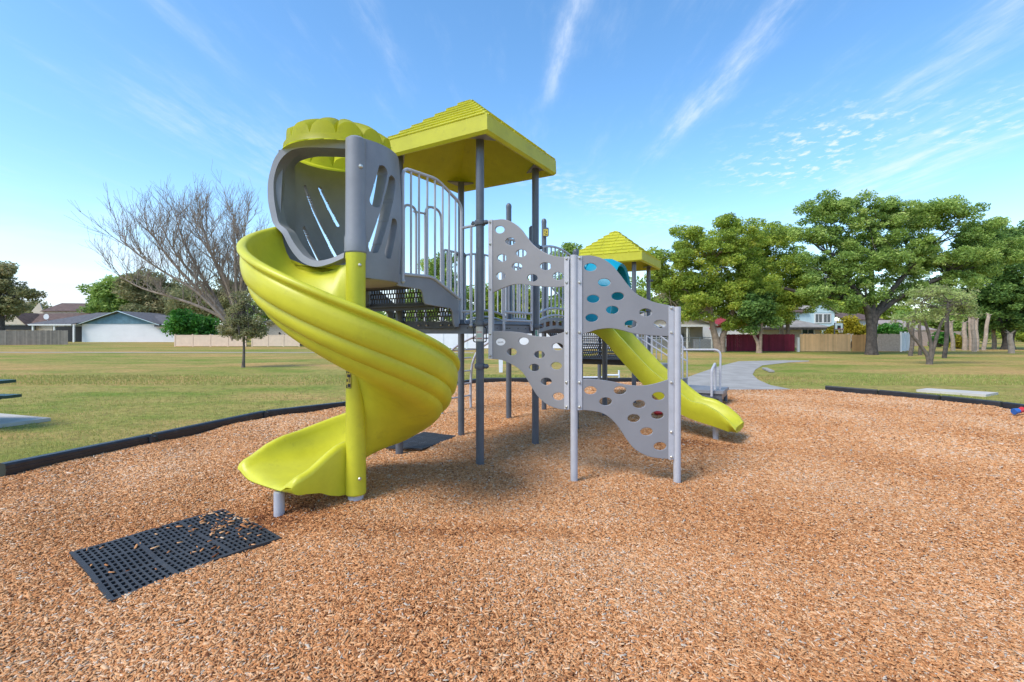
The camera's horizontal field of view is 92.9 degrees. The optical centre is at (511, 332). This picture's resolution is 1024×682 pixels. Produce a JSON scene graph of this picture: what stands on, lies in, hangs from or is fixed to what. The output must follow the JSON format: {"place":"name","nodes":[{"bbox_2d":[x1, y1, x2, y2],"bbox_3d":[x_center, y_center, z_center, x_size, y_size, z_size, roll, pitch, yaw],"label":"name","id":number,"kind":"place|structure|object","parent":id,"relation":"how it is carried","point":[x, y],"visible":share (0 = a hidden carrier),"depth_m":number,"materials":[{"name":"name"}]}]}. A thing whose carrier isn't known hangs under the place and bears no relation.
{"place":"outdoors","nodes":[
{"label":"outdoors","id":0,"kind":"place"},
{"bbox_2d":[5,313,90,329],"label":"brown roof house","id":1,"kind":"structure","parent":0,"point":[22,321],"depth_m":88.00,"materials":[{"name":"beige paint"}]},
{"bbox_2d":[31,303,96,324],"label":"two storey house","id":2,"kind":"structure","parent":0,"point":[64,308],"depth_m":96.53,"materials":[{"name":"beige paint"}]},
{"bbox_2d":[28,311,212,341],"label":"white house","id":3,"kind":"structure","parent":0,"point":[120,326],"depth_m":80.00,"materials":[{"name":"paint"}]},
{"bbox_2d":[0,352,473,352],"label":"sidewalk","id":4,"kind":"structure","parent":0,"point":[169,352],"depth_m":38.11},
{"bbox_2d":[264,319,302,345],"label":"beige house","id":5,"kind":"structure","parent":0,"point":[274,329],"depth_m":56.00,"materials":[{"name":"paint"}]},
{"bbox_2d":[0,336,1023,462],"bbox_3d":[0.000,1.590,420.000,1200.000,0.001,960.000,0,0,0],"label":"lawn","id":6,"kind":"structure","parent":0,"point":[990,361],"depth_m":18.80,"materials":[{"name":"green plant"}]},
{"bbox_2d":[0,261,47,329],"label":"background tree","id":7,"kind":"object","parent":6,"relation":"on","point":[12,294],"visible":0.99,"depth_m":61.75,"materials":[{"name":"green plant"}]},
{"bbox_2d":[0,413,50,427],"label":"concrete pad","id":8,"kind":"object","parent":6,"relation":"on","point":[7,420],"visible":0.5,"depth_m":8.54,"materials":[{"name":"grey concrete"}]},
{"bbox_2d":[0,379,21,398],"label":"picnic table","id":9,"kind":"object","parent":8,"relation":"on","point":[4,396],"visible":1,"depth_m":8.27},
{"bbox_2d":[15,301,51,312],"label":"background tree","id":10,"kind":"object","parent":6,"relation":"on","point":[33,305],"visible":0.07,"depth_m":108.25,"materials":[{"name":"green plant"}]},
{"bbox_2d":[0,330,67,344],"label":"board fence","id":11,"kind":"object","parent":6,"relation":"on","point":[33,337],"visible":0.98,"depth_m":60.64,"materials":[{"name":"grey wood"}]},
{"bbox_2d":[0,434,155,476],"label":"border timber","id":12,"kind":"object","parent":6,"relation":"on","point":[14,467],"visible":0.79,"depth_m":5.57,"materials":[{"name":"black plastic"}]},
{"bbox_2d":[75,274,130,313],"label":"background tree","id":13,"kind":"object","parent":6,"relation":"on","point":[102,298],"visible":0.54,"depth_m":93.69,"materials":[{"name":"green plant"}]},
{"bbox_2d":[111,267,187,314],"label":"background tree","id":14,"kind":"object","parent":6,"relation":"on","point":[140,299],"visible":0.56,"depth_m":89.61,"materials":[{"name":"green plant"}]},
{"bbox_2d":[71,159,271,346],"bbox_3d":[-35.524,-8.429,53.888,22.923,20.362,13.810,0,0,0],"label":"bare tree","id":15,"kind":"object","parent":6,"relation":"on","point":[213,303],"visible":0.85,"depth_m":53.35,"materials":[{"name":"plant"}]},
{"bbox_2d":[160,308,221,336],"bbox_3d":[-37.274,-0.611,56.364,6.522,4.467,4.375,0,0,0],"label":"shrub","id":16,"kind":"object","parent":6,"relation":"on","point":[181,322],"visible":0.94,"depth_m":55.67,"materials":[{"name":"green plant"}]},
{"bbox_2d":[161,274,249,322],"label":"background tree","id":17,"kind":"object","parent":6,"relation":"on","point":[177,304],"visible":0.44,"depth_m":77.83,"materials":[{"name":"green plant"}]},
{"bbox_2d":[152,411,268,440],"bbox_3d":[-4.529,1.498,7.490,0.158,0.285,1.965,0,0,15],"label":"border timber","id":18,"kind":"object","parent":6,"relation":"on","point":[188,430],"visible":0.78,"depth_m":7.23,"materials":[{"name":"black plastic"}]},
{"bbox_2d":[174,334,246,346],"bbox_3d":[-33.600,0.895,54.200,8.152,1.390,0.150,0,0,1],"label":"vinyl fence","id":19,"kind":"object","parent":6,"relation":"on","point":[193,340],"visible":0.79,"depth_m":54.18,"materials":[{"name":"beige plastic"}]},
{"bbox_2d":[215,290,274,367],"bbox_3d":[-12.081,-0.142,22.077,2.563,3.672,1.740,0,0,0],"label":"young tree","id":20,"kind":"object","parent":6,"relation":"on","point":[243,324],"visible":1,"depth_m":21.87,"materials":[{"name":"green plant"}]},
{"bbox_2d":[251,334,299,346],"bbox_3d":[-26.250,0.895,54.050,5.451,1.390,0.150,0,0,1],"label":"vinyl fence","id":21,"kind":"object","parent":6,"relation":"on","point":[283,340],"visible":0.68,"depth_m":54.02,"materials":[{"name":"beige plastic"}]},
{"bbox_2d":[266,401,345,416],"bbox_3d":[-3.739,1.498,8.992,0.159,0.285,1.484,0,0,44],"label":"border timber","id":22,"kind":"object","parent":6,"relation":"on","point":[297,409],"visible":0.37,"depth_m":8.89,"materials":[{"name":"black plastic"}]},
{"bbox_2d":[246,300,386,327],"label":"background tree","id":23,"kind":"object","parent":6,"relation":"on","point":[268,318],"visible":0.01,"depth_m":77.40,"materials":[{"name":"plant"}]},
{"bbox_2d":[395,251,475,321],"bbox_3d":[-9.992,-4.353,61.771,13.056,12.120,6.242,0,0,0],"label":"background tree","id":24,"kind":"object","parent":6,"relation":"on","point":[431,266],"visible":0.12,"depth_m":61.18,"materials":[{"name":"green plant"}]},
{"bbox_2d":[457,378,475,384],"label":"border timber","id":25,"kind":"object","parent":6,"relation":"on","point":[473,381],"visible":0.05,"depth_m":13.92,"materials":[{"name":"black plastic"}]},
{"bbox_2d":[499,360,502,371],"bbox_3d":[-0.444,0.968,19.360,0.240,1.245,0.200,0,0,0],"label":"lawn post","id":26,"kind":"object","parent":6,"relation":"on","point":[500,365],"visible":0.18,"depth_m":19.30,"materials":[{"name":"white plastic"}]},
{"bbox_2d":[484,378,527,382],"bbox_3d":[-0.013,1.498,14.521,1.718,0.285,0.167,0,0,0],"label":"border timber","id":27,"kind":"object","parent":6,"relation":"on","point":[487,380],"visible":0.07,"depth_m":14.46,"materials":[{"name":"black plastic"}]},
{"bbox_2d":[427,333,601,348],"bbox_3d":[-3.250,0.655,47.250,25.665,1.870,0.160,0,0,1],"label":"vinyl fence","id":28,"kind":"object","parent":6,"relation":"on","point":[449,340],"visible":0.03,"depth_m":47.24,"materials":[{"name":"white plastic"}]},
{"bbox_2d":[473,279,560,320],"bbox_3d":[0.249,-2.969,63.878,12.880,9.351,7.417,0,0,0],"label":"background tree","id":29,"kind":"object","parent":6,"relation":"on","point":[528,317],"visible":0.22,"depth_m":62.66,"materials":[{"name":"green plant"}]},
{"bbox_2d":[549,242,583,321],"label":"background tree","id":30,"kind":"object","parent":6,"relation":"on","point":[569,247],"visible":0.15,"depth_m":65.24,"materials":[{"name":"green plant"}]},
{"bbox_2d":[541,378,597,381],"bbox_3d":[1.738,1.498,14.525,1.715,0.285,0.160,0,0,0],"label":"border timber","id":31,"kind":"object","parent":6,"relation":"on","point":[548,380],"visible":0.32,"depth_m":14.49,"materials":[{"name":"black plastic"}]},
{"bbox_2d":[583,370,619,377],"bbox_3d":[2.665,1.380,15.000,1.330,0.420,0.060,0,0,0],"label":"pipe frame","id":32,"kind":"object","parent":6,"relation":"on","point":[618,374],"visible":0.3,"depth_m":14.97,"materials":[{"name":"white plastic"}]},
{"bbox_2d":[601,378,639,381],"bbox_3d":[3.462,1.498,14.500,1.666,0.285,0.160,0,0,2],"label":"border timber","id":33,"kind":"object","parent":6,"relation":"on","point":[620,379],"visible":0.07,"depth_m":14.47,"materials":[{"name":"black plastic"}]},
{"bbox_2d":[629,276,668,313],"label":"background tree","id":34,"kind":"object","parent":6,"relation":"on","point":[640,291],"visible":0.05,"depth_m":68.40,"materials":[{"name":"green plant"}]},
{"bbox_2d":[654,291,702,314],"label":"background tree","id":35,"kind":"object","parent":6,"relation":"on","point":[662,296],"visible":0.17,"depth_m":72.40,"materials":[{"name":"green plant"}]},
{"bbox_2d":[637,337,725,349],"bbox_3d":[14.022,0.990,42.501,10.057,1.200,0.070,0,0,1],"label":"chain link fence","id":36,"kind":"object","parent":6,"relation":"on","point":[687,342],"visible":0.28,"depth_m":42.45,"materials":[{"name":"silver metal"}]},
{"bbox_2d":[644,212,796,351],"bbox_3d":[16.085,-3.798,39.015,11.308,11.176,6.047,0,0,0],"label":"leafy tree","id":37,"kind":"object","parent":6,"relation":"on","point":[711,289],"visible":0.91,"depth_m":37.92,"materials":[{"name":"green plant"}]},
{"bbox_2d":[736,290,784,352],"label":"tree","id":38,"kind":"object","parent":6,"relation":"on","point":[755,313],"visible":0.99,"depth_m":37.10,"materials":[{"name":"green plant"}]},
{"bbox_2d":[726,334,794,350],"bbox_3d":[20.475,0.840,40.111,5.554,1.420,0.087,0,0,2],"label":"board fence","id":39,"kind":"object","parent":6,"relation":"on","point":[770,342],"visible":0.89,"depth_m":40.06,"materials":[{"name":"red wood"}]},
{"bbox_2d":[762,367,774,371],"bbox_3d":[10.550,1.540,20.050,0.200,0.060,1.803,0,0,19],"label":"concrete slab","id":40,"kind":"object","parent":6,"relation":"on","point":[767,369],"visible":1,"depth_m":19.78,"materials":[{"name":"concrete"}]},
{"bbox_2d":[730,218,822,333],"bbox_3d":[24.274,-4.309,43.888,8.742,12.018,5.443,0,0,0],"label":"leafy tree","id":41,"kind":"object","parent":6,"relation":"on","point":[790,274],"visible":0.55,"depth_m":43.00,"materials":[{"name":"green plant"}]},
{"bbox_2d":[796,337,799,351],"bbox_3d":[23.420,0.995,39.800,0.200,1.190,0.200,0,0,0],"label":"corner post","id":42,"kind":"object","parent":6,"relation":"on","point":[798,344],"visible":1,"depth_m":39.72,"materials":[{"name":"white plastic"}]},
{"bbox_2d":[800,334,850,350],"bbox_3d":[25.650,0.830,39.861,4.101,1.440,0.088,0,0,1],"label":"board fence","id":43,"kind":"object","parent":6,"relation":"on","point":[825,342],"visible":1,"depth_m":39.83,"materials":[{"name":"brown wood"}]},
{"bbox_2d":[820,314,865,347],"bbox_3d":[30.407,0.019,44.090,4.611,3.258,2.729,0,0,0],"label":"shrub","id":44,"kind":"object","parent":6,"relation":"on","point":[852,325],"visible":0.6,"depth_m":43.38,"materials":[{"name":"yellow plant"}]},
{"bbox_2d":[825,386,878,394],"bbox_3d":[8.347,1.498,11.956,0.160,0.285,1.105,0,0,-38],"label":"border timber","id":45,"kind":"object","parent":6,"relation":"on","point":[856,390],"visible":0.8,"depth_m":11.86,"materials":[{"name":"black plastic"}]},
{"bbox_2d":[851,334,865,350],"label":"board gate","id":46,"kind":"structure","parent":6,"relation":"on","point":[858,342],"depth_m":39.77,"materials":[{"name":"brown wood"}]},
{"bbox_2d":[823,281,920,325],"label":"background tree","id":47,"kind":"object","parent":6,"relation":"on","point":[886,315],"visible":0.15,"depth_m":81.95,"materials":[{"name":"green plant"}]},
{"bbox_2d":[877,334,899,350],"bbox_3d":[31.051,0.835,40.111,1.712,1.430,0.087,0,0,7],"label":"board fence","id":48,"kind":"object","parent":6,"relation":"on","point":[888,342],"visible":0.95,"depth_m":40.08,"materials":[{"name":"grey wood"}]},
{"bbox_2d":[877,322,907,333],"bbox_3d":[35.716,0.318,46.271,3.532,2.648,2.406,0,0,0],"label":"shrub","id":49,"kind":"object","parent":6,"relation":"on","point":[888,328],"visible":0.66,"depth_m":45.52,"materials":[{"name":"green plant"}]},
{"bbox_2d":[782,189,1023,354],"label":"oak tree","id":50,"kind":"object","parent":6,"relation":"on","point":[920,255],"visible":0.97,"depth_m":33.98,"materials":[{"name":"green plant"}]},
{"bbox_2d":[900,332,909,351],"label":"vinyl fence","id":51,"kind":"object","parent":6,"relation":"on","point":[904,341],"visible":0.59,"depth_m":40.73,"materials":[{"name":"plastic"}]},
{"bbox_2d":[879,390,940,399],"bbox_3d":[8.978,1.498,10.981,0.160,0.285,1.146,0,0,-28],"label":"border timber","id":52,"kind":"object","parent":6,"relation":"on","point":[909,394],"visible":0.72,"depth_m":10.92,"materials":[{"name":"black plastic"}]},
{"bbox_2d":[908,320,915,355],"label":"palm trunk","id":53,"kind":"object","parent":6,"relation":"on","point":[911,346],"visible":0.53,"depth_m":32.90,"materials":[{"name":"brown plant"}]},
{"bbox_2d":[918,320,921,354],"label":"palm trunk","id":54,"kind":"object","parent":6,"relation":"on","point":[920,339],"visible":0.43,"depth_m":33.93,"materials":[{"name":"brown plant"}]},
{"bbox_2d":[890,281,982,364],"bbox_3d":[21.188,-0.403,24.279,4.611,4.264,2.024,0,0,0],"label":"wispy tree","id":55,"kind":"object","parent":6,"relation":"on","point":[931,293],"visible":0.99,"depth_m":24.12,"materials":[{"name":"green plant"}]},
{"bbox_2d":[914,331,968,345],"bbox_3d":[49.000,0.711,56.011,8.000,1.679,0.088,0,0,0],"label":"board fence","id":56,"kind":"object","parent":6,"relation":"on","point":[924,338],"visible":0.18,"depth_m":55.97,"materials":[{"name":"beige wood"}]},
{"bbox_2d":[927,331,955,346],"bbox_3d":[46.111,0.748,51.919,2.916,1.903,1.970,0,0,16],"label":"shrub","id":57,"kind":"object","parent":6,"relation":"on","point":[940,342],"visible":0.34,"depth_m":51.66,"materials":[{"name":"green plant"}]},
{"bbox_2d":[891,297,1003,341],"bbox_3d":[60.105,-2.093,66.189,15.829,7.600,8.148,0,0,0],"label":"background tree","id":58,"kind":"object","parent":6,"relation":"on","point":[957,325],"visible":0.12,"depth_m":64.78,"materials":[{"name":"green plant"}]},
{"bbox_2d":[942,297,954,357],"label":"palm trunk","id":59,"kind":"object","parent":6,"relation":"on","point":[946,340],"visible":0.59,"depth_m":29.92,"materials":[{"name":"brown wood"}]},
{"bbox_2d":[949,320,955,350],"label":"palm trunk","id":60,"kind":"object","parent":6,"relation":"on","point":[952,337],"visible":0.94,"depth_m":41.90,"materials":[{"name":"beige plant"}]},
{"bbox_2d":[916,388,997,396],"bbox_3d":[11.600,1.600,12.700,0.828,0.140,1.495,0,0,-40],"label":"concrete pad","id":61,"kind":"object","parent":6,"relation":"on","point":[962,392],"visible":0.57,"depth_m":12.58,"materials":[{"name":"grey concrete"}]},
{"bbox_2d":[948,334,968,348],"bbox_3d":[43.170,0.898,46.947,1.794,1.502,1.280,0,0,0],"label":"shrub","id":62,"kind":"object","parent":6,"relation":"on","point":[958,341],"visible":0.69,"depth_m":46.77,"materials":[{"name":"yellow plant"}]},
{"bbox_2d":[961,320,968,349],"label":"palm trunk","id":63,"kind":"object","parent":6,"relation":"on","point":[964,338],"visible":0.96,"depth_m":42.88,"materials":[{"name":"beige plant"}]},
{"bbox_2d":[967,317,971,349],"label":"palm trunk","id":64,"kind":"object","parent":6,"relation":"on","point":[969,335],"visible":0.56,"depth_m":42.92,"materials":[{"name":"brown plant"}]},
{"bbox_2d":[941,395,1002,407],"bbox_3d":[9.443,1.498,9.977,0.160,0.285,0.993,0,0,-21],"label":"border timber","id":65,"kind":"object","parent":6,"relation":"on","point":[972,400],"visible":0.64,"depth_m":9.91,"materials":[{"name":"black plastic"}]},
{"bbox_2d":[969,317,976,351],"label":"palm trunk","id":66,"kind":"object","parent":6,"relation":"on","point":[974,341],"visible":0.85,"depth_m":39.89,"materials":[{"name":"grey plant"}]},
{"bbox_2d":[972,317,978,350],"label":"palm trunk","id":67,"kind":"object","parent":6,"relation":"on","point":[976,328],"visible":0.7,"depth_m":41.89,"materials":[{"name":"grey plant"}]},
{"bbox_2d":[940,220,1023,349],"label":"dark tree","id":68,"kind":"object","parent":6,"relation":"on","point":[1000,299],"visible":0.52,"depth_m":43.86,"materials":[{"name":"green plant"}]},
{"bbox_2d":[981,313,991,349],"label":"palm trunk","id":69,"kind":"object","parent":6,"relation":"on","point":[985,337],"visible":0.97,"depth_m":42.91,"materials":[{"name":"brown plant"}]},
{"bbox_2d":[991,329,996,348],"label":"palm trunk","id":70,"kind":"object","parent":6,"relation":"on","point":[994,340],"visible":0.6,"depth_m":45.88,"materials":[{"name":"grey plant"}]},
{"bbox_2d":[990,330,1023,341],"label":"background tree","id":71,"kind":"object","parent":6,"relation":"on","point":[1019,336],"visible":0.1,"depth_m":79.30,"materials":[{"name":"green plant"}]},
{"bbox_2d":[1006,330,1014,352],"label":"palm trunk","id":72,"kind":"object","parent":6,"relation":"on","point":[1011,345],"visible":0.92,"depth_m":36.88,"materials":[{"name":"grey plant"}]},
{"bbox_2d":[1003,402,1023,408],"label":"border timber","id":73,"kind":"object","parent":6,"relation":"on","point":[1010,405],"visible":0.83,"depth_m":9.31,"materials":[{"name":"black plastic"}]},
{"bbox_2d":[0,381,1023,681],"bbox_3d":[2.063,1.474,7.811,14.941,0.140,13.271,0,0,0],"label":"wood chips","id":74,"kind":"object","parent":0,"point":[424,551],"visible":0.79,"depth_m":3.19,"materials":[{"name":"brown wood"}]},
{"bbox_2d":[69,509,281,601],"bbox_3d":[-2.289,1.467,3.341,0.962,0.058,0.967,0,0,38],"label":"rubber mat","id":75,"kind":"object","parent":74,"relation":"on","point":[142,561],"visible":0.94,"depth_m":3.25,"materials":[{"name":"black rubber"}]},
{"bbox_2d":[72,509,265,572],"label":"wood chips","id":76,"kind":"object","parent":75,"relation":"on","point":[233,520],"visible":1,"depth_m":3.58,"materials":[{"name":"brown wood"}]},
{"bbox_2d":[385,432,455,449],"bbox_3d":[-1.193,1.468,6.573,0.536,0.056,1.044,0,0,17],"label":"rubber mat","id":77,"kind":"object","parent":74,"relation":"on","point":[422,440],"visible":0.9,"depth_m":6.52,"materials":[{"name":"black rubber"}]},
{"bbox_2d":[236,99,743,516],"bbox_3d":[0.721,-0.685,7.518,4.838,4.571,9.530,0,0,38],"label":"play structure","id":78,"kind":"object","parent":74,"relation":"on","point":[403,376],"visible":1,"depth_m":4.84,"materials":[{"name":"paint"}]},
{"bbox_2d":[1010,407,1023,414],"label":"sand toy","id":79,"kind":"object","parent":74,"relation":"on","point":[1014,411],"visible":1,"depth_m":8.65,"materials":[{"name":"blue plastic"}]},
{"bbox_2d":[0,0,1023,324],"label":"sky","id":80,"kind":"structure","parent":0,"point":[654,117],"materials":[{"name":"blue"}]},
{"bbox_2d":[627,312,728,347],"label":"tan house","id":81,"kind":"structure","parent":0,"point":[696,328],"depth_m":49.98,"materials":[{"name":"beige paint"}]},
{"bbox_2d":[653,327,667,339],"bbox_3d":[15.132,0.090,49.960,1.840,1.440,0.080,0,0,0],"label":"window","id":82,"kind":"structure","parent":81,"relation":"in","point":[659,327],"depth_m":49.98,"materials":[{"name":"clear glass"}]},
{"bbox_2d":[681,327,689,341],"bbox_3d":[17.763,0.140,49.960,1.040,1.740,0.080,0,0,0],"label":"window","id":83,"kind":"structure","parent":81,"relation":"in","point":[683,329],"depth_m":49.98,"materials":[{"name":"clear glass"}]},
{"bbox_2d":[705,318,747,336],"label":"red gable house","id":84,"kind":"structure","parent":0,"point":[719,323],"depth_m":54.00,"materials":[{"name":"white paint"}]},
{"bbox_2d":[688,360,805,389],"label":"path","id":85,"kind":"structure","parent":0,"point":[738,375],"depth_m":17.39,"materials":[{"name":"concrete"}]},
{"bbox_2d":[757,320,828,346],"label":"grey roof house","id":86,"kind":"structure","parent":0,"point":[798,328],"depth_m":51.98,"materials":[{"name":"beige paint"}]},
{"bbox_2d":[801,330,814,333],"bbox_3d":[31.611,0.090,51.960,1.440,1.140,0.080,0,0,0],"label":"window","id":87,"kind":"structure","parent":86,"relation":"in","point":[802,331],"depth_m":51.98,"materials":[{"name":"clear glass"}]},
{"bbox_2d":[792,303,839,330],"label":"pale blue house","id":88,"kind":"structure","parent":0,"point":[820,316],"depth_m":65.98,"materials":[{"name":"paint"}]},
{"bbox_2d":[814,313,822,322],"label":"window","id":89,"kind":"structure","parent":88,"relation":"in","point":[818,317],"depth_m":65.97,"materials":[{"name":"white glass"}]},
{"bbox_2d":[823,313,830,322],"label":"window","id":90,"kind":"structure","parent":88,"relation":"in","point":[826,316],"depth_m":65.98,"materials":[{"name":"white glass"}]},
{"bbox_2d":[834,323,843,333],"bbox_3d":[28.619,0.376,42.585,0.706,2.428,0.704,0,0,31],"label":"basketball hoop","id":91,"kind":"object","parent":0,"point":[838,326],"visible":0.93,"depth_m":42.66,"materials":[{"name":"paint"}]},
{"bbox_2d":[835,313,884,333],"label":"grey house","id":92,"kind":"structure","parent":0,"point":[861,317],"depth_m":71.35,"materials":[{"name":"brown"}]},
{"bbox_2d":[848,320,936,340],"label":"beige roof house","id":93,"kind":"structure","parent":0,"point":[880,322],"depth_m":62.09,"materials":[{"name":"beige"}]}
]}

